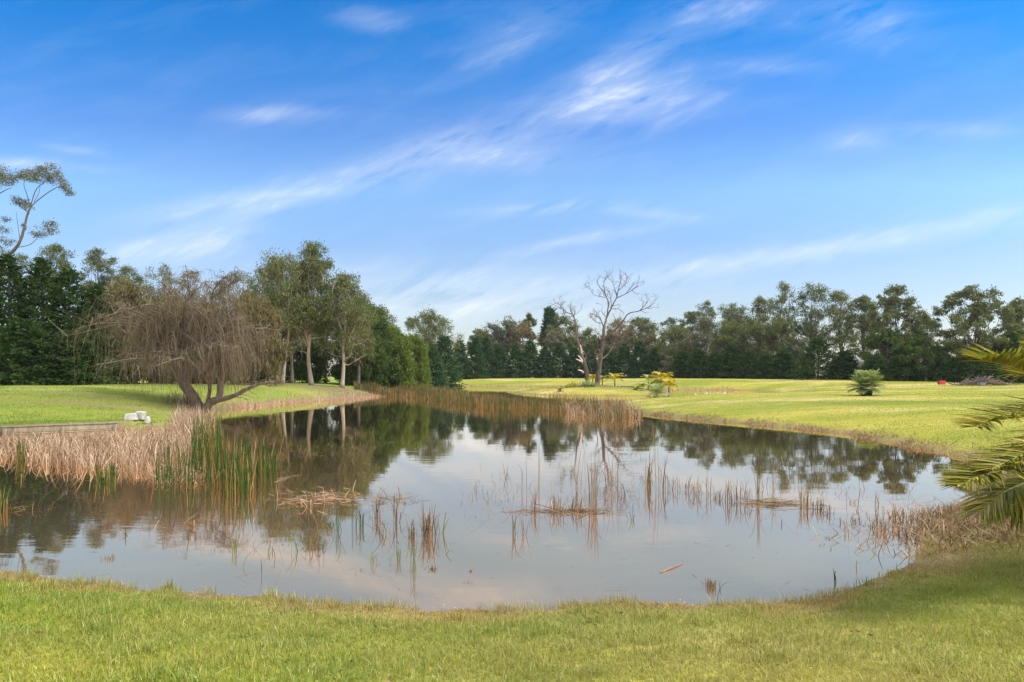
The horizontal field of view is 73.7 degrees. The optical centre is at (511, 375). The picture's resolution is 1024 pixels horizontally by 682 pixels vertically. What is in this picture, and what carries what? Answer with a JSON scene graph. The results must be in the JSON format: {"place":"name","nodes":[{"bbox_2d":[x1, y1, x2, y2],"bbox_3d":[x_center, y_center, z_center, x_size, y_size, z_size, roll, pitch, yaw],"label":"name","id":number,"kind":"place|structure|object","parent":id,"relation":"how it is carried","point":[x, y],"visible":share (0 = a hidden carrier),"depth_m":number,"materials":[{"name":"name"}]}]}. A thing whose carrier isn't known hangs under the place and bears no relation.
{"place":"outdoors","nodes":[
{"label":"outdoors","id":0,"kind":"place"},
{"bbox_2d":[0,386,1006,612],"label":"water","id":1,"kind":"structure","parent":0,"point":[439,453],"depth_m":11.10,"materials":[{"name":"liquid"}]},
{"bbox_2d":[0,401,220,485],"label":"dead reed bed","id":2,"kind":"object","parent":1,"relation":"in","point":[175,427],"visible":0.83,"depth_m":19.17,"materials":[{"name":"plant"}]},
{"bbox_2d":[0,411,283,512],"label":"green bulrush stand","id":3,"kind":"object","parent":1,"relation":"on","point":[241,465],"visible":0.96,"depth_m":14.25,"materials":[{"name":"plant"}]},
{"bbox_2d":[242,481,386,513],"bbox_3d":[-3.481,2.071,12.252,2.212,0.297,2.358,0,0,23],"label":"reed raft","id":4,"kind":"object","parent":1,"relation":"on","point":[320,498],"visible":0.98,"depth_m":12.08,"materials":[{"name":"plant"}]},
{"bbox_2d":[415,503,441,536],"bbox_3d":[-1.154,1.976,9.354,0.439,0.508,0.515,0,0,42],"label":"reed clump","id":5,"kind":"object","parent":1,"relation":"on","point":[427,527],"visible":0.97,"depth_m":9.34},
{"bbox_2d":[353,380,642,417],"bbox_3d":[-8.092,1.074,65.600,10.947,2.332,67.636,0,0,-22],"label":"rusty reed belt","id":6,"kind":"object","parent":1,"relation":"in","point":[451,395],"visible":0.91,"depth_m":48.70,"materials":[{"name":"plant"}]},
{"bbox_2d":[85,465,930,591],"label":"scattered reed stalks","id":7,"kind":"object","parent":1,"relation":"in","point":[587,512],"visible":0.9,"depth_m":11.76,"materials":[{"name":"plant"}]},
{"bbox_2d":[467,496,624,515],"bbox_3d":[0.545,2.085,11.022,2.622,0.270,1.017,0,0,-8],"label":"reed raft","id":8,"kind":"object","parent":1,"relation":"on","point":[564,511],"visible":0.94,"depth_m":10.97,"materials":[{"name":"plant"}]},
{"bbox_2d":[554,393,647,417],"bbox_3d":[5.303,1.672,42.478,6.987,1.137,16.789,0,0,0],"label":"pale reed tuft bed","id":9,"kind":"object","parent":1,"relation":"in","point":[591,409],"visible":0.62,"depth_m":38.52,"materials":[{"name":"plant"}]},
{"bbox_2d":[0,376,1023,681],"bbox_3d":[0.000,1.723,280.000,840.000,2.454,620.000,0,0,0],"label":"ground","id":10,"kind":"structure","parent":0,"point":[700,408],"depth_m":19.75,"materials":[{"name":"plant"}]},
{"bbox_2d":[0,251,54,383],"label":"cypress tree","id":11,"kind":"object","parent":10,"relation":"on","point":[12,271],"visible":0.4,"depth_m":49.63,"materials":[{"name":"green plant"}]},
{"bbox_2d":[0,316,74,385],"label":"bush","id":12,"kind":"object","parent":10,"relation":"on","point":[34,344],"visible":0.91,"depth_m":46.64,"materials":[{"name":"green plant"}]},
{"bbox_2d":[0,162,76,254],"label":"gum tree","id":13,"kind":"object","parent":10,"relation":"on","point":[35,176],"visible":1,"depth_m":67.88,"materials":[{"name":"green plant"}]},
{"bbox_2d":[7,256,81,384],"bbox_3d":[-35.088,-3.939,50.814,6.474,10.040,6.789,0,0,44],"label":"cypress tree","id":14,"kind":"object","parent":10,"relation":"on","point":[39,266],"visible":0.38,"depth_m":50.47,"materials":[{"name":"green plant"}]},
{"bbox_2d":[26,242,78,332],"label":"gum tree","id":15,"kind":"object","parent":10,"relation":"on","point":[54,250],"visible":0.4,"depth_m":63.69,"materials":[{"name":"green plant"}]},
{"bbox_2d":[0,422,117,434],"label":"retaining wall","id":16,"kind":"structure","parent":10,"relation":"on","point":[57,427],"depth_m":26.42,"materials":[{"name":"concrete"}]},
{"bbox_2d":[27,327,114,385],"bbox_3d":[-31.584,-1.096,48.957,5.417,4.636,5.670,0,0,-29],"label":"bush","id":17,"kind":"object","parent":10,"relation":"on","point":[67,363],"visible":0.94,"depth_m":48.19,"materials":[{"name":"green plant"}]},
{"bbox_2d":[31,265,113,383],"bbox_3d":[-33.913,-3.749,51.773,6.994,9.314,6.677,0,0,0],"label":"cypress tree","id":18,"kind":"object","parent":10,"relation":"on","point":[69,275],"visible":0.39,"depth_m":51.56,"materials":[{"name":"green plant"}]},
{"bbox_2d":[77,246,118,291],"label":"gum tree","id":19,"kind":"object","parent":10,"relation":"on","point":[100,264],"visible":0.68,"depth_m":65.74,"materials":[{"name":"green plant"}]},
{"bbox_2d":[73,283,145,383],"bbox_3d":[-33.061,-3.150,53.989,6.013,8.408,6.334,0,0,37],"label":"cypress tree","id":20,"kind":"object","parent":10,"relation":"on","point":[96,290],"visible":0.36,"depth_m":53.71,"materials":[{"name":"green plant"}]},
{"bbox_2d":[75,273,162,383],"bbox_3d":[-32.576,-3.702,57.065,7.097,10.186,6.192,0,0,0],"label":"weeping tree","id":21,"kind":"object","parent":10,"relation":"on","point":[127,290],"visible":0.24,"depth_m":56.10,"materials":[{"name":"green plant"}]},
{"bbox_2d":[108,264,154,380],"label":"gum tree","id":22,"kind":"object","parent":10,"relation":"on","point":[133,274],"visible":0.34,"depth_m":65.81,"materials":[{"name":"green plant"}]},
{"bbox_2d":[140,262,188,382],"bbox_3d":[-32.651,-4.860,64.172,4.328,11.534,3.980,0,0,16],"label":"gum tree","id":23,"kind":"object","parent":10,"relation":"on","point":[165,273],"visible":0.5,"depth_m":63.77,"materials":[{"name":"green plant"}]},
{"bbox_2d":[128,291,205,383],"bbox_3d":[-29.319,-3.160,58.070,6.393,8.386,6.207,0,0,-22],"label":"weeping tree","id":24,"kind":"object","parent":10,"relation":"on","point":[147,311],"visible":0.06,"depth_m":56.84,"materials":[{"name":"plant"}]},
{"bbox_2d":[46,265,307,411],"bbox_3d":[-19.448,-2.029,40.428,14.522,9.056,12.293,0,0,-25],"label":"willow tree","id":25,"kind":"object","parent":10,"relation":"on","point":[222,334],"visible":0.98,"depth_m":40.05,"materials":[{"name":"brown plant"}]},
{"bbox_2d":[185,302,246,383],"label":"weeping tree","id":26,"kind":"object","parent":10,"relation":"on","point":[197,377],"visible":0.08,"depth_m":59.66,"materials":[{"name":"plant"}]},
{"bbox_2d":[228,290,293,385],"bbox_3d":[-23.639,-3.243,62.130,5.950,9.307,6.342,0,0,29],"label":"weeping tree","id":27,"kind":"object","parent":10,"relation":"on","point":[277,358],"visible":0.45,"depth_m":61.28,"materials":[{"name":"green plant"}]},
{"bbox_2d":[242,247,314,383],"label":"gum tree","id":28,"kind":"object","parent":10,"relation":"on","point":[278,268],"visible":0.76,"depth_m":68.27,"materials":[{"name":"green plant"}]},
{"bbox_2d":[273,276,324,382],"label":"gum tree","id":29,"kind":"object","parent":10,"relation":"on","point":[294,344],"visible":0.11,"depth_m":77.77,"materials":[{"name":"green plant"}]},
{"bbox_2d":[273,322,325,382],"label":"shrub","id":30,"kind":"object","parent":10,"relation":"on","point":[300,365],"visible":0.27,"depth_m":80.98,"materials":[{"name":"green plant"}]},
{"bbox_2d":[284,238,339,384],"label":"gum tree","id":31,"kind":"object","parent":10,"relation":"on","point":[315,267],"visible":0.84,"depth_m":70.40,"materials":[{"name":"green plant"}]},
{"bbox_2d":[297,314,352,383],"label":"shrub","id":32,"kind":"object","parent":10,"relation":"on","point":[324,362],"visible":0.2,"depth_m":82.17,"materials":[{"name":"green plant"}]},
{"bbox_2d":[314,268,374,387],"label":"gum tree","id":33,"kind":"object","parent":10,"relation":"on","point":[344,291],"visible":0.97,"depth_m":70.74,"materials":[{"name":"green plant"}]},
{"bbox_2d":[335,288,379,386],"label":"gum tree","id":34,"kind":"object","parent":10,"relation":"on","point":[366,349],"visible":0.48,"depth_m":79.62,"materials":[{"name":"green plant"}]},
{"bbox_2d":[330,328,389,384],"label":"shrub","id":35,"kind":"object","parent":10,"relation":"on","point":[377,367],"visible":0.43,"depth_m":82.84,"materials":[{"name":"green plant"}]},
{"bbox_2d":[351,303,398,384],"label":"shrub","id":36,"kind":"object","parent":10,"relation":"on","point":[386,336],"visible":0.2,"depth_m":87.46,"materials":[{"name":"green plant"}]},
{"bbox_2d":[370,356,404,390],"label":"shrub","id":37,"kind":"object","parent":10,"relation":"on","point":[396,375],"visible":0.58,"depth_m":85.03,"materials":[{"name":"green plant"}]},
{"bbox_2d":[386,322,418,386],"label":"shrub","id":38,"kind":"object","parent":10,"relation":"on","point":[401,358],"visible":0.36,"depth_m":91.16,"materials":[{"name":"green plant"}]},
{"bbox_2d":[398,334,432,388],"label":"shrub","id":39,"kind":"object","parent":10,"relation":"on","point":[420,356],"visible":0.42,"depth_m":95.08,"materials":[{"name":"green plant"}]},
{"bbox_2d":[417,345,450,387],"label":"cypress tree","id":40,"kind":"object","parent":10,"relation":"on","point":[435,365],"visible":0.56,"depth_m":117.20,"materials":[{"name":"green plant"}]},
{"bbox_2d":[404,304,464,355],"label":"gum tree","id":41,"kind":"object","parent":10,"relation":"on","point":[428,318],"visible":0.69,"depth_m":126.90,"materials":[{"name":"green plant"}]},
{"bbox_2d":[432,334,467,387],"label":"cypress tree","id":42,"kind":"object","parent":10,"relation":"on","point":[449,358],"visible":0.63,"depth_m":123.18,"materials":[{"name":"green plant"}]},
{"bbox_2d":[451,340,475,378],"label":"cypress tree","id":43,"kind":"object","parent":10,"relation":"on","point":[462,358],"visible":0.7,"depth_m":149.12,"materials":[{"name":"green plant"}]},
{"bbox_2d":[201,384,742,408],"bbox_3d":[7.233,1.592,90.805,56.064,1.296,93.557,0,0,0],"label":"dry rush fringe","id":44,"kind":"object","parent":10,"relation":"on","point":[248,404],"visible":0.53,"depth_m":57.78,"materials":[{"name":"plant"}]},
{"bbox_2d":[464,337,488,378],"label":"cypress tree","id":45,"kind":"object","parent":10,"relation":"on","point":[475,350],"visible":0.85,"depth_m":151.13,"materials":[{"name":"green plant"}]},
{"bbox_2d":[477,336,498,377],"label":"cypress tree","id":46,"kind":"object","parent":10,"relation":"on","point":[489,354],"visible":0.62,"depth_m":154.18,"materials":[{"name":"green plant"}]},
{"bbox_2d":[487,346,513,378],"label":"cypress tree","id":47,"kind":"object","parent":10,"relation":"on","point":[500,357],"visible":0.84,"depth_m":154.91,"materials":[{"name":"green plant"}]},
{"bbox_2d":[489,315,520,355],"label":"gum tree","id":48,"kind":"object","parent":10,"relation":"on","point":[507,324],"visible":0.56,"depth_m":170.88,"materials":[{"name":"green plant"}]},
{"bbox_2d":[0,479,1023,681],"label":"grass","id":49,"kind":"structure","parent":10,"relation":"on","point":[102,622],"depth_m":5.16,"materials":[{"name":"plant"}]},
{"bbox_2d":[504,343,531,377],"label":"cypress tree","id":50,"kind":"object","parent":10,"relation":"on","point":[515,353],"visible":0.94,"depth_m":155.97,"materials":[{"name":"green plant"}]},
{"bbox_2d":[503,320,541,355],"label":"gum tree","id":51,"kind":"object","parent":10,"relation":"on","point":[520,330],"visible":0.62,"depth_m":169.01,"materials":[{"name":"green plant"}]},
{"bbox_2d":[516,340,545,377],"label":"cypress tree","id":52,"kind":"object","parent":10,"relation":"on","point":[530,355],"visible":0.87,"depth_m":156.89,"materials":[{"name":"green plant"}]},
{"bbox_2d":[531,345,556,377],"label":"cypress tree","id":53,"kind":"object","parent":10,"relation":"on","point":[545,354],"visible":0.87,"depth_m":156.71,"materials":[{"name":"green plant"}]},
{"bbox_2d":[537,306,560,352],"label":"pine tree","id":54,"kind":"object","parent":10,"relation":"on","point":[550,313],"visible":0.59,"depth_m":174.91,"materials":[{"name":"green plant"}]},
{"bbox_2d":[543,342,572,377],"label":"cypress tree","id":55,"kind":"object","parent":10,"relation":"on","point":[559,352],"visible":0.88,"depth_m":155.83,"materials":[{"name":"green plant"}]},
{"bbox_2d":[541,315,585,354],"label":"gum tree","id":56,"kind":"object","parent":10,"relation":"on","point":[570,337],"visible":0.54,"depth_m":170.99,"materials":[{"name":"green plant"}]},
{"bbox_2d":[545,297,593,380],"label":"dead tree","id":57,"kind":"object","parent":10,"relation":"on","point":[583,361],"visible":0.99,"depth_m":84.38,"materials":[{"name":"brown plant"}]},
{"bbox_2d":[563,346,584,377],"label":"cypress tree","id":58,"kind":"object","parent":10,"relation":"on","point":[573,356],"visible":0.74,"depth_m":154.87,"materials":[{"name":"green plant"}]},
{"bbox_2d":[571,327,601,357],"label":"gum tree","id":59,"kind":"object","parent":10,"relation":"on","point":[587,332],"visible":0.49,"depth_m":168.72,"materials":[{"name":"green plant"}]},
{"bbox_2d":[574,344,602,377],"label":"cypress tree","id":60,"kind":"object","parent":10,"relation":"on","point":[590,365],"visible":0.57,"depth_m":152.96,"materials":[{"name":"green plant"}]},
{"bbox_2d":[591,347,622,378],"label":"cypress tree","id":61,"kind":"object","parent":10,"relation":"on","point":[607,361],"visible":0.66,"depth_m":150.75,"materials":[{"name":"green plant"}]},
{"bbox_2d":[603,342,637,377],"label":"cypress tree","id":62,"kind":"object","parent":10,"relation":"on","point":[623,352],"visible":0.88,"depth_m":149.03,"materials":[{"name":"green plant"}]},
{"bbox_2d":[604,318,636,359],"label":"gum tree","id":63,"kind":"object","parent":10,"relation":"on","point":[614,325],"visible":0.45,"depth_m":163.96,"materials":[{"name":"green plant"}]},
{"bbox_2d":[583,268,658,385],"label":"dead tree","id":64,"kind":"object","parent":10,"relation":"on","point":[600,360],"visible":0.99,"depth_m":85.82,"materials":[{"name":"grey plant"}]},
{"bbox_2d":[618,316,659,351],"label":"gum tree","id":65,"kind":"object","parent":10,"relation":"on","point":[650,328],"visible":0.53,"depth_m":164.49,"materials":[{"name":"green plant"}]},
{"bbox_2d":[625,339,653,377],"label":"cypress tree","id":66,"kind":"object","parent":10,"relation":"on","point":[640,352],"visible":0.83,"depth_m":147.04,"materials":[{"name":"green plant"}]},
{"bbox_2d":[640,345,666,377],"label":"cypress tree","id":67,"kind":"object","parent":10,"relation":"on","point":[654,359],"visible":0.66,"depth_m":144.96,"materials":[{"name":"green plant"}]},
{"bbox_2d":[650,325,693,368],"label":"bushy tree","id":68,"kind":"object","parent":10,"relation":"on","point":[679,331],"visible":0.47,"depth_m":144.73,"materials":[{"name":"green plant"}]},
{"bbox_2d":[665,350,696,377],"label":"cypress tree","id":69,"kind":"object","parent":10,"relation":"on","point":[679,360],"visible":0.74,"depth_m":135.12,"materials":[{"name":"green plant"}]},
{"bbox_2d":[675,310,701,352],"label":"gum tree","id":70,"kind":"object","parent":10,"relation":"on","point":[691,319],"visible":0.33,"depth_m":153.69,"materials":[{"name":"green plant"}]},
{"bbox_2d":[682,347,707,377],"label":"cypress tree","id":71,"kind":"object","parent":10,"relation":"on","point":[697,357],"visible":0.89,"depth_m":132.10,"materials":[{"name":"green plant"}]},
{"bbox_2d":[676,316,720,359],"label":"bushy tree","id":72,"kind":"object","parent":10,"relation":"on","point":[694,338],"visible":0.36,"depth_m":140.91,"materials":[{"name":"green plant"}]},
{"bbox_2d":[697,351,727,378],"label":"cypress tree","id":73,"kind":"object","parent":10,"relation":"on","point":[711,367],"visible":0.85,"depth_m":129.04,"materials":[{"name":"green plant"}]},
{"bbox_2d":[714,342,744,378],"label":"cypress tree","id":74,"kind":"object","parent":10,"relation":"on","point":[730,356],"visible":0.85,"depth_m":127.18,"materials":[{"name":"green plant"}]},
{"bbox_2d":[705,302,755,352],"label":"gum tree","id":75,"kind":"object","parent":10,"relation":"on","point":[738,313],"visible":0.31,"depth_m":139.27,"materials":[{"name":"green plant"}]},
{"bbox_2d":[705,317,756,373],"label":"bushy tree","id":76,"kind":"object","parent":10,"relation":"on","point":[729,328],"visible":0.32,"depth_m":133.01,"materials":[{"name":"green plant"}]},
{"bbox_2d":[730,350,758,378],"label":"cypress tree","id":77,"kind":"object","parent":10,"relation":"on","point":[746,361],"visible":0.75,"depth_m":124.17,"materials":[{"name":"green plant"}]},
{"bbox_2d":[729,316,777,369],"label":"bushy tree","id":78,"kind":"object","parent":10,"relation":"on","point":[753,328],"visible":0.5,"depth_m":128.60,"materials":[{"name":"green plant"}]},
{"bbox_2d":[744,293,771,348],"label":"gum tree","id":79,"kind":"object","parent":10,"relation":"on","point":[759,309],"visible":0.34,"depth_m":136.71,"materials":[{"name":"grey plant"}]},
{"bbox_2d":[745,352,775,378],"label":"cypress tree","id":80,"kind":"object","parent":10,"relation":"on","point":[762,363],"visible":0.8,"depth_m":121.12,"materials":[{"name":"green plant"}]},
{"bbox_2d":[530,385,1023,570],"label":"bank litter","id":81,"kind":"object","parent":10,"relation":"on","point":[940,513],"visible":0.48,"depth_m":9.47,"materials":[{"name":"plant"}]},
{"bbox_2d":[760,281,802,345],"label":"gum tree","id":82,"kind":"object","parent":10,"relation":"on","point":[783,298],"visible":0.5,"depth_m":131.31,"materials":[{"name":"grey plant"}]},
{"bbox_2d":[755,315,808,367],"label":"bushy tree","id":83,"kind":"object","parent":10,"relation":"on","point":[780,324],"visible":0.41,"depth_m":126.05,"materials":[{"name":"green plant"}]},
{"bbox_2d":[765,348,801,378],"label":"cypress tree","id":84,"kind":"object","parent":10,"relation":"on","point":[783,361],"visible":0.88,"depth_m":118.11,"materials":[{"name":"green plant"}]},
{"bbox_2d":[777,338,815,378],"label":"bushy tree","id":85,"kind":"object","parent":10,"relation":"on","point":[797,353],"visible":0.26,"depth_m":123.11,"materials":[{"name":"green plant"}]},
{"bbox_2d":[786,281,836,361],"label":"gum tree","id":86,"kind":"object","parent":10,"relation":"on","point":[806,329],"visible":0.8,"depth_m":128.33,"materials":[{"name":"green plant"}]},
{"bbox_2d":[785,337,847,379],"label":"cypress tree","id":87,"kind":"object","parent":10,"relation":"on","point":[813,343],"visible":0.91,"depth_m":110.99,"materials":[{"name":"green plant"}]},
{"bbox_2d":[817,289,861,350],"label":"gum tree","id":88,"kind":"object","parent":10,"relation":"on","point":[835,310],"visible":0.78,"depth_m":125.28,"materials":[{"name":"green plant"}]},
{"bbox_2d":[822,350,861,379],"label":"cypress tree","id":89,"kind":"object","parent":10,"relation":"on","point":[843,368],"visible":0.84,"depth_m":108.98,"materials":[{"name":"green plant"}]},
{"bbox_2d":[840,293,885,357],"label":"gum tree","id":90,"kind":"object","parent":10,"relation":"on","point":[863,305],"visible":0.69,"depth_m":117.64,"materials":[{"name":"green plant"}]},
{"bbox_2d":[846,369,886,395],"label":"palm","id":91,"kind":"object","parent":10,"relation":"on","point":[865,380],"visible":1,"depth_m":44.56,"materials":[{"name":"green plant"}]},
{"bbox_2d":[852,354,900,380],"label":"cypress tree","id":92,"kind":"object","parent":10,"relation":"on","point":[877,362],"visible":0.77,"depth_m":99.94,"materials":[{"name":"green plant"}]},
{"bbox_2d":[856,326,904,369],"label":"bushy tree","id":93,"kind":"object","parent":10,"relation":"on","point":[884,335],"visible":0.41,"depth_m":103.53,"materials":[{"name":"green plant"}]},
{"bbox_2d":[859,284,927,360],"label":"gum tree","id":94,"kind":"object","parent":10,"relation":"on","point":[890,303],"visible":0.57,"depth_m":105.16,"materials":[{"name":"green plant"}]},
{"bbox_2d":[885,355,929,380],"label":"cypress tree","id":95,"kind":"object","parent":10,"relation":"on","point":[911,367],"visible":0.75,"depth_m":98.73,"materials":[{"name":"green plant"}]},
{"bbox_2d":[887,333,945,380],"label":"bushy tree","id":96,"kind":"object","parent":10,"relation":"on","point":[915,340],"visible":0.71,"depth_m":98.60,"materials":[{"name":"green plant"}]},
{"bbox_2d":[911,312,940,361],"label":"gum tree","id":97,"kind":"object","parent":10,"relation":"on","point":[928,343],"visible":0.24,"depth_m":107.19,"materials":[{"name":"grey plant"}]},
{"bbox_2d":[927,356,967,381],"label":"cypress tree","id":98,"kind":"object","parent":10,"relation":"on","point":[954,365],"visible":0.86,"depth_m":94.19,"materials":[{"name":"green plant"}]},
{"bbox_2d":[927,342,973,372],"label":"bushy tree","id":99,"kind":"object","parent":10,"relation":"on","point":[948,351],"visible":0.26,"depth_m":97.26,"materials":[{"name":"green plant"}]},
{"bbox_2d":[921,284,1023,362],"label":"gum tree","id":100,"kind":"object","parent":10,"relation":"on","point":[977,312],"visible":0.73,"depth_m":96.72,"materials":[{"name":"green plant"}]},
{"bbox_2d":[933,333,1023,537],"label":"date palm","id":101,"kind":"object","parent":10,"relation":"on","point":[1009,495],"visible":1,"depth_m":6.14,"materials":[{"name":"plant"}]},
{"bbox_2d":[940,375,1021,385],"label":"brush pile","id":102,"kind":"object","parent":10,"relation":"on","point":[987,381],"visible":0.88,"depth_m":81.65,"materials":[{"name":"grey plant"}]},
{"bbox_2d":[959,352,1009,382],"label":"cypress tree","id":103,"kind":"object","parent":10,"relation":"on","point":[975,368],"visible":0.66,"depth_m":89.94,"materials":[{"name":"green plant"}]},
{"bbox_2d":[993,328,1023,352],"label":"bushy tree","id":104,"kind":"object","parent":10,"relation":"on","point":[1018,336],"visible":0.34,"depth_m":93.86,"materials":[{"name":"green plant"}]},
{"bbox_2d":[994,296,1023,345],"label":"gum tree","id":105,"kind":"object","parent":10,"relation":"on","point":[1017,305],"visible":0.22,"depth_m":99.48,"materials":[{"name":"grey plant"}]},
{"bbox_2d":[0,0,1023,375],"label":"sky","id":106,"kind":"structure","parent":0,"point":[478,162],"materials":[{"name":"blue"}]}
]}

